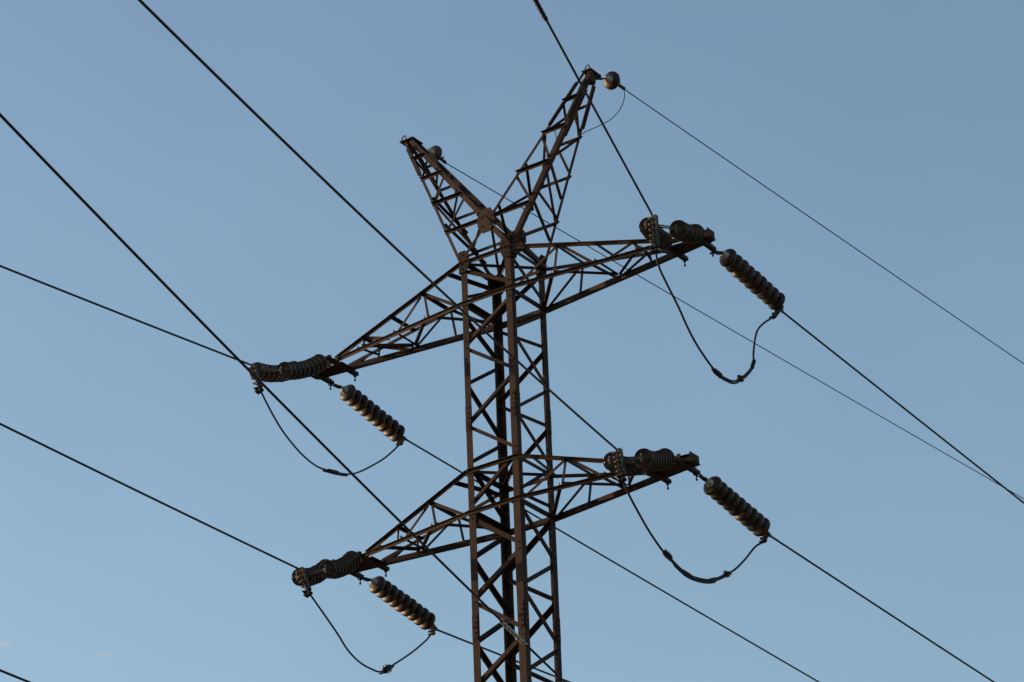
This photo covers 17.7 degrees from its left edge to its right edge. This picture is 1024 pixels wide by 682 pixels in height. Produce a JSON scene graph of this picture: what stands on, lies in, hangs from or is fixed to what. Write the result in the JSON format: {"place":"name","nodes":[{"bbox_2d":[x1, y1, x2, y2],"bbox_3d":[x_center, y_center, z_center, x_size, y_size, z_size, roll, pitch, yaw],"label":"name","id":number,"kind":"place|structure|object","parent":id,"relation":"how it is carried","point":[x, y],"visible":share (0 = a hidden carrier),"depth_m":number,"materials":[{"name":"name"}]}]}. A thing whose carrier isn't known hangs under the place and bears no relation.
{"place":"outdoors","nodes":[
{"label":"outdoors","id":0,"kind":"place"},
{"bbox_2d":[0,0,1023,681],"label":"sky","id":1,"kind":"structure","parent":0,"point":[895,126],"materials":[{"name":"blue"}]},
{"label":"ground","id":2,"kind":"structure","parent":0,"visible":0},
{"bbox_2d":[311,64,716,681],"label":"lattice pylon","id":3,"kind":"object","parent":2,"relation":"on","point":[511,246],"visible":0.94,"depth_m":48.44,"materials":[{"name":"metal"}]},
{"bbox_2d":[0,669,30,681],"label":"line wire","id":4,"kind":"object","parent":3,"relation":"attached to","point":[13,675],"visible":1,"depth_m":39.70,"materials":[{"name":"black metal"}]},
{"bbox_2d":[250,361,296,382],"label":"insulator string","id":5,"kind":"object","parent":3,"relation":"attached to","point":[271,377],"visible":0.45,"depth_m":49.36,"materials":[{"name":"brown ceramic"}]},
{"bbox_2d":[0,113,565,681],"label":"line wire","id":6,"kind":"object","parent":3,"relation":"attached to","point":[132,251],"visible":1,"depth_m":35.50,"materials":[{"name":"black metal"}]},
{"bbox_2d":[277,354,330,379],"bbox_3d":[-3.111,0.380,49.577,0.274,0.947,1.400,-14,-29,23],"label":"insulator string","id":7,"kind":"object","parent":3,"relation":"attached to","point":[312,366],"visible":1,"depth_m":49.38,"materials":[{"name":"brown ceramic"}]},
{"bbox_2d":[248,363,285,394],"bbox_3d":[-3.650,0.528,48.872,0.588,0.544,0.222,-15,-29,23],"label":"strain clamp","id":8,"kind":"object","parent":7,"relation":"attached to","point":[259,389],"visible":0.84,"depth_m":48.91,"materials":[{"name":"metal"}]},
{"bbox_2d":[0,265,258,384],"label":"line wire","id":9,"kind":"object","parent":8,"relation":"attached to","point":[102,306],"visible":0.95,"depth_m":46.35,"materials":[{"name":"black metal"}]},
{"bbox_2d":[261,393,399,475],"bbox_3d":[-2.752,1.500,50.264,0.064,1.286,3.872,-17,-30,26],"label":"jumper wire","id":10,"kind":"object","parent":8,"relation":"attached to","point":[332,471],"visible":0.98,"depth_m":49.82,"materials":[{"name":"black metal"}]},
{"bbox_2d":[292,559,335,586],"bbox_3d":[-2.866,3.376,47.999,0.275,0.919,1.415,-10,-28,15],"label":"insulator string","id":11,"kind":"object","parent":3,"relation":"attached to","point":[316,578],"visible":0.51,"depth_m":47.55,"materials":[{"name":"brown ceramic"}]},
{"bbox_2d":[319,551,361,578],"bbox_3d":[-2.459,3.244,47.756,0.275,0.930,1.408,-9,-27,14],"label":"insulator string","id":12,"kind":"object","parent":3,"relation":"attached to","point":[347,563],"visible":0.99,"depth_m":47.44,"materials":[{"name":"brown ceramic"}]},
{"bbox_2d":[295,565,329,597],"bbox_3d":[-2.873,3.439,47.017,0.603,0.502,0.209,-19,-31,30],"label":"strain clamp","id":13,"kind":"object","parent":12,"relation":"attached to","point":[307,592],"visible":1,"depth_m":47.02,"materials":[{"name":"metal"}]},
{"bbox_2d":[0,423,306,587],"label":"line wire","id":14,"kind":"object","parent":13,"relation":"attached to","point":[134,489],"visible":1,"depth_m":44.15,"materials":[{"name":"black metal"}]},
{"bbox_2d":[310,595,431,673],"bbox_3d":[-2.063,4.307,48.474,0.116,1.233,3.794,-14,-29,23],"label":"jumper wire","id":15,"kind":"object","parent":13,"relation":"attached to","point":[387,668],"visible":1,"depth_m":48.23,"materials":[{"name":"black metal"}]},
{"bbox_2d":[328,382,404,441],"bbox_3d":[-2.309,1.074,51.582,0.307,0.570,1.679,-21,-32,32],"label":"insulator string","id":16,"kind":"object","parent":3,"relation":"attached to","point":[391,428],"visible":1,"depth_m":51.60,"materials":[{"name":"brown ceramic"}]},
{"bbox_2d":[396,436,407,445],"bbox_3d":[-1.735,1.594,52.150,0.122,0.190,0.211,-19,-31,30],"label":"strain clamp","id":17,"kind":"object","parent":16,"relation":"attached to","point":[402,440],"visible":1,"depth_m":52.09,"materials":[{"name":"grey metal"}]},
{"bbox_2d":[408,440,819,681],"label":"line wire","id":18,"kind":"object","parent":16,"relation":"attached to","point":[446,463],"visible":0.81,"depth_m":56.63,"materials":[{"name":"black metal"}]},
{"bbox_2d":[357,576,435,629],"bbox_3d":[-1.775,3.927,49.807,0.308,0.526,1.652,-21,-32,32],"label":"insulator string","id":19,"kind":"object","parent":3,"relation":"attached to","point":[405,605],"visible":1,"depth_m":49.82,"materials":[{"name":"brown ceramic"}]},
{"bbox_2d":[428,624,438,635],"bbox_3d":[-1.195,4.438,50.386,0.120,0.206,0.172,-19,-31,30],"label":"strain clamp","id":20,"kind":"object","parent":19,"relation":"attached to","point":[433,628],"visible":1,"depth_m":50.33,"materials":[{"name":"grey metal"}]},
{"bbox_2d":[438,630,570,681],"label":"line wire","id":21,"kind":"object","parent":20,"relation":"attached to","point":[466,641],"visible":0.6,"depth_m":51.35,"materials":[{"name":"black metal"}]},
{"bbox_2d":[427,145,446,163],"bbox_3d":[-1.294,-3.001,51.944,0.291,0.291,0.816,-19,-31,30],"label":"insulator disc","id":22,"kind":"object","parent":3,"relation":"attached to","point":[435,151],"visible":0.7,"depth_m":51.94,"materials":[{"name":"brown ceramic"}]},
{"bbox_2d":[446,163,1023,498],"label":"earth wire","id":23,"kind":"object","parent":22,"relation":"attached to","point":[735,332],"visible":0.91,"depth_m":58.35,"materials":[{"name":"black metal"}]},
{"bbox_2d":[596,71,625,89],"bbox_3d":[1.476,-3.999,50.317,0.292,0.363,0.888,-19,-31,30],"label":"insulator disc","id":24,"kind":"object","parent":3,"relation":"attached to","point":[611,80],"visible":1,"depth_m":50.33,"materials":[{"name":"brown ceramic"}]},
{"bbox_2d":[555,89,624,143],"bbox_3d":[1.215,-3.460,50.175,1.139,1.118,0.276,2,-27,-8],"label":"earth jumper wire","id":25,"kind":"object","parent":24,"relation":"hanging from","point":[601,124],"visible":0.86,"depth_m":50.15,"materials":[{"name":"black metal"}]},
{"bbox_2d":[625,90,1023,363],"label":"earth wire","id":26,"kind":"object","parent":24,"relation":"attached to","point":[819,223],"visible":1,"depth_m":54.53,"materials":[{"name":"black metal"}]},
{"bbox_2d":[603,452,643,475],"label":"insulator string","id":27,"kind":"object","parent":3,"relation":"attached to","point":[632,468],"visible":0.69,"depth_m":44.88,"materials":[{"name":"brown ceramic"}]},
{"bbox_2d":[634,448,674,469],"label":"insulator string","id":28,"kind":"object","parent":3,"relation":"attached to","point":[662,458],"visible":1,"depth_m":44.57,"materials":[{"name":"brown ceramic"}]},
{"bbox_2d":[607,448,645,483],"bbox_3d":[1.533,1.674,44.292,0.583,0.514,0.217,-16,-30,26],"label":"strain clamp","id":29,"kind":"object","parent":28,"relation":"attached to","point":[622,475],"visible":1,"depth_m":44.29,"materials":[{"name":"metal"}]},
{"bbox_2d":[138,0,621,473],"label":"line wire","id":30,"kind":"object","parent":29,"relation":"attached to","point":[192,52],"visible":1,"depth_m":35.25,"materials":[{"name":"black metal"}]},
{"bbox_2d":[623,482,763,583],"bbox_3d":[2.560,2.782,45.489,0.104,1.288,3.846,-18,-31,29],"label":"jumper wire","id":31,"kind":"object","parent":29,"relation":"attached to","point":[669,556],"visible":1,"depth_m":44.93,"materials":[{"name":"black metal"}]},
{"bbox_2d":[639,217,672,249],"bbox_3d":[2.083,-1.468,46.564,0.273,0.716,1.649,-8,-27,12],"label":"insulator string","id":32,"kind":"object","parent":3,"relation":"attached to","point":[666,239],"visible":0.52,"depth_m":46.17,"materials":[{"name":"brown ceramic"}]},
{"bbox_2d":[669,220,704,242],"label":"insulator string","id":33,"kind":"object","parent":3,"relation":"attached to","point":[690,233],"visible":1,"depth_m":45.67,"materials":[{"name":"brown ceramic"}]},
{"bbox_2d":[644,214,680,254],"bbox_3d":[2.072,-1.486,45.490,0.547,0.596,0.228,-14,-29,22],"label":"strain clamp","id":34,"kind":"object","parent":33,"relation":"attached to","point":[656,246],"visible":1,"depth_m":45.49,"materials":[{"name":"metal"}]},
{"bbox_2d":[533,0,655,243],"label":"line wire","id":35,"kind":"object","parent":34,"relation":"attached to","point":[541,10],"visible":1,"depth_m":42.96,"materials":[{"name":"black metal"}]},
{"bbox_2d":[655,252,772,383],"bbox_3d":[2.929,-0.234,46.590,0.102,1.768,3.651,-17,-30,27],"label":"jumper wire","id":36,"kind":"object","parent":34,"relation":"attached to","point":[719,374],"visible":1,"depth_m":46.08,"materials":[{"name":"black metal"}]},
{"bbox_2d":[693,472,769,536],"bbox_3d":[3.108,2.307,46.795,0.307,0.549,1.661,-21,-32,32],"label":"insulator string","id":37,"kind":"object","parent":3,"relation":"attached to","point":[738,507],"visible":1,"depth_m":46.80,"materials":[{"name":"brown ceramic"}]},
{"bbox_2d":[759,531,771,542],"bbox_3d":[3.672,2.830,47.346,0.123,0.233,0.252,-19,-31,30],"label":"strain clamp","id":38,"kind":"object","parent":37,"relation":"attached to","point":[765,536],"visible":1,"depth_m":47.28,"materials":[{"name":"grey metal"}]},
{"bbox_2d":[772,536,994,681],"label":"line wire","id":39,"kind":"object","parent":38,"relation":"attached to","point":[870,601],"visible":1,"depth_m":49.44,"materials":[{"name":"black metal"}]},
{"bbox_2d":[709,249,784,309],"bbox_3d":[3.426,-0.961,48.120,0.307,0.517,1.704,-21,-32,32],"label":"insulator string","id":40,"kind":"object","parent":3,"relation":"hanging from","point":[750,277],"visible":1,"depth_m":48.13,"materials":[{"name":"brown ceramic"}]},
{"bbox_2d":[769,305,783,318],"bbox_3d":[3.929,-0.437,48.579,0.128,0.342,0.315,-19,-31,30],"label":"strain clamp","id":41,"kind":"object","parent":40,"relation":"attached to","point":[775,314],"visible":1,"depth_m":48.51,"materials":[{"name":"black metal"}]},
{"bbox_2d":[783,312,1023,503],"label":"line wire","id":42,"kind":"object","parent":41,"relation":"attached to","point":[894,400],"visible":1,"depth_m":50.86,"materials":[{"name":"black metal"}]}
]}

